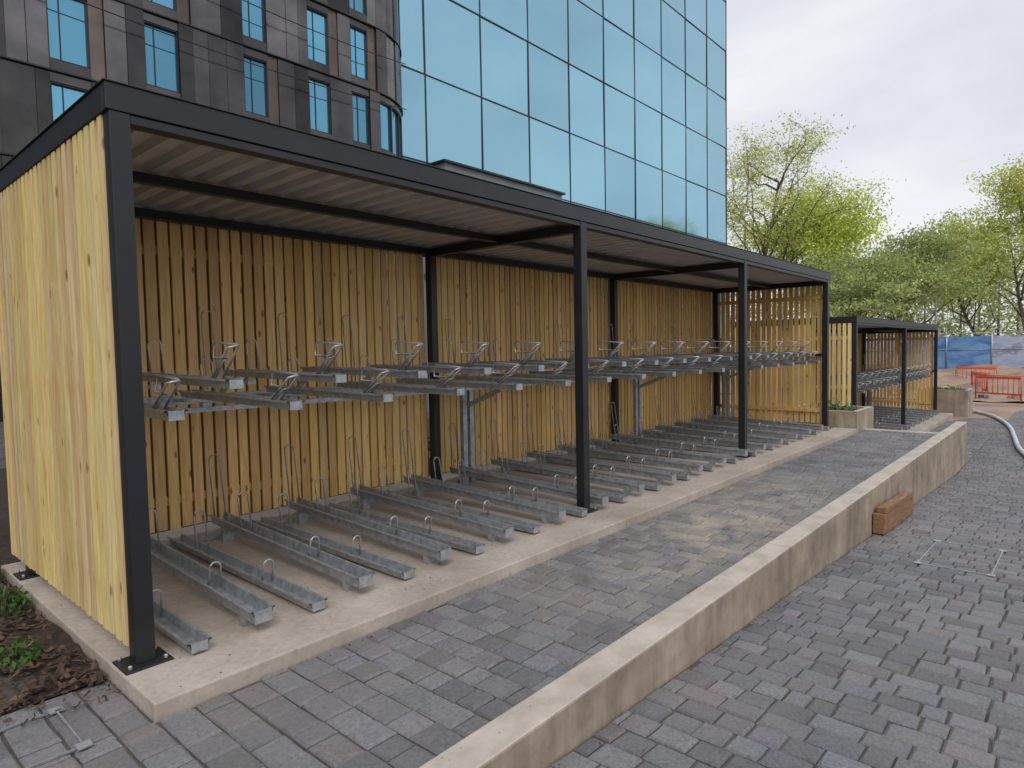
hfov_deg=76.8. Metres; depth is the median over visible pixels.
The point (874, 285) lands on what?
spreading green tree
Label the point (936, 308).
street lamp
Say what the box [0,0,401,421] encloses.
cladding
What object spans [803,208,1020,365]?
spreading green tree
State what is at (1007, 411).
clay ground
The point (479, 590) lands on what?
scattered debris
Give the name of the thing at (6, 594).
shrub
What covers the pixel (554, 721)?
concrete wall
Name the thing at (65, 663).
planting bed
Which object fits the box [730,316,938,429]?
bike shelter
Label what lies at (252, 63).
facade cables
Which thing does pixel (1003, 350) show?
blue site hoarding
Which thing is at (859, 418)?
concrete planter
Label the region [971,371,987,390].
orange safety barrier
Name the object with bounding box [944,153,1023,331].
spring tree
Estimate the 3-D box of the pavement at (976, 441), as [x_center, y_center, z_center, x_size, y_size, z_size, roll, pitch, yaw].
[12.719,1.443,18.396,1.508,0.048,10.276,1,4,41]
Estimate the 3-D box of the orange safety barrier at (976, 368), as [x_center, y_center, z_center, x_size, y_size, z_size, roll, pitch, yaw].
[27.657,-0.483,38.561,2.065,1.127,0.500,1,4,41]
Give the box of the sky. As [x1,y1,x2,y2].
[727,0,1023,346]
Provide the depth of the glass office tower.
42.77 m
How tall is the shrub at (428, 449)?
0.583 m
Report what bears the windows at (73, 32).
in the window frames at (399, 142)
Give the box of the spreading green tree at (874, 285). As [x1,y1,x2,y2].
[788,251,930,319]
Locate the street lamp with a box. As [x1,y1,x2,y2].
[935,291,939,323]
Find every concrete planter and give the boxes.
[787,398,873,432]
[918,385,972,416]
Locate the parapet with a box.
[428,159,565,199]
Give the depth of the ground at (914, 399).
28.83 m
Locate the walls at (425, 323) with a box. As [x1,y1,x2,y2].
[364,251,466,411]
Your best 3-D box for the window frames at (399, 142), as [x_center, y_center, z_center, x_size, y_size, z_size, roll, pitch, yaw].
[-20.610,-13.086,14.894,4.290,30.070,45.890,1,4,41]
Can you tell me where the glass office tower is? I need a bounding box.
[399,0,726,376]
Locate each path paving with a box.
[0,682,150,767]
[48,430,935,767]
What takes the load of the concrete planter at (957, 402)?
on the ground at (914, 399)
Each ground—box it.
[0,407,914,767]
[711,370,1023,402]
[711,394,1023,424]
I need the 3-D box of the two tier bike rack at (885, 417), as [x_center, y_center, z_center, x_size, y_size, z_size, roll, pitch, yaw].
[10.602,0.233,19.375,2.336,2.100,10.710,1,4,41]
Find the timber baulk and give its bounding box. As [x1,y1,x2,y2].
[872,491,912,534]
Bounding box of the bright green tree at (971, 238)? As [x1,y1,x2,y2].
[913,206,1023,335]
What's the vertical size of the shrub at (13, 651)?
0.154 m
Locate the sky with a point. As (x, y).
(932, 91)
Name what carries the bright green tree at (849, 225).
on the ground at (914, 399)
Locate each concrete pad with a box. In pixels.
[1,422,856,722]
[906,413,952,431]
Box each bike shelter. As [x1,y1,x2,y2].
[0,78,832,675]
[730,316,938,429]
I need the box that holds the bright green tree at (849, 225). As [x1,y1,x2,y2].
[727,173,898,317]
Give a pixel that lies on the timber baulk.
(891, 513)
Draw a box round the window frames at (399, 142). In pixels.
[0,0,402,156]
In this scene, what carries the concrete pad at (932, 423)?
on the ground at (914, 399)
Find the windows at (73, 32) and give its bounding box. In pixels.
[47,0,397,155]
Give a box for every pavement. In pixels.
[549,410,1023,767]
[930,418,1006,462]
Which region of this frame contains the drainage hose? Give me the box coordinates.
[973,410,1023,455]
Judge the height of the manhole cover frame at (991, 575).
0.073 m
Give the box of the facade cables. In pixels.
[77,0,406,109]
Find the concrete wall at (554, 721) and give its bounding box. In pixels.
[419,422,966,767]
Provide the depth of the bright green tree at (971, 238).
69.46 m
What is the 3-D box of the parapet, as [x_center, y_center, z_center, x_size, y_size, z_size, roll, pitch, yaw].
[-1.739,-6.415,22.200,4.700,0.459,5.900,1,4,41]
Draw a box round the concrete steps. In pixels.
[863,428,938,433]
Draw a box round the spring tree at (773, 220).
[727,110,905,319]
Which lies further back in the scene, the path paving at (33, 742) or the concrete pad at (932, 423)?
the concrete pad at (932, 423)
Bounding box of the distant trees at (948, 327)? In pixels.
[725,247,1023,349]
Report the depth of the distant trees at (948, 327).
99.74 m
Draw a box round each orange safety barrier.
[955,366,996,378]
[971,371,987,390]
[975,374,1021,401]
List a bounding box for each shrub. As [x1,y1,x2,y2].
[0,582,33,616]
[0,637,45,672]
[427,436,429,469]
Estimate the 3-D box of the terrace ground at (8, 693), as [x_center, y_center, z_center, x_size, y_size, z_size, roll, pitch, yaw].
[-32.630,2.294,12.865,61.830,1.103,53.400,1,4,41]
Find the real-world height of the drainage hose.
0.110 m
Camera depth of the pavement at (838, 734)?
4.10 m
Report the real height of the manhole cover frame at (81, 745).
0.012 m
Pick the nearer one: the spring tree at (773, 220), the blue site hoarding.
the blue site hoarding
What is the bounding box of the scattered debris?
[61,454,938,765]
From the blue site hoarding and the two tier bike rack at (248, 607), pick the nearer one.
the two tier bike rack at (248, 607)
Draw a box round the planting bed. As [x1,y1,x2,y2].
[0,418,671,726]
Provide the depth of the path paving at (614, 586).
3.83 m
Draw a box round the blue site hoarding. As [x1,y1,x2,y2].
[866,332,1023,368]
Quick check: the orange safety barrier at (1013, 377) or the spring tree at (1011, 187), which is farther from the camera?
the spring tree at (1011, 187)
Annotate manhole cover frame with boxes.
[0,705,93,767]
[913,539,1006,576]
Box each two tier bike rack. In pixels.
[142,310,829,653]
[782,354,938,429]

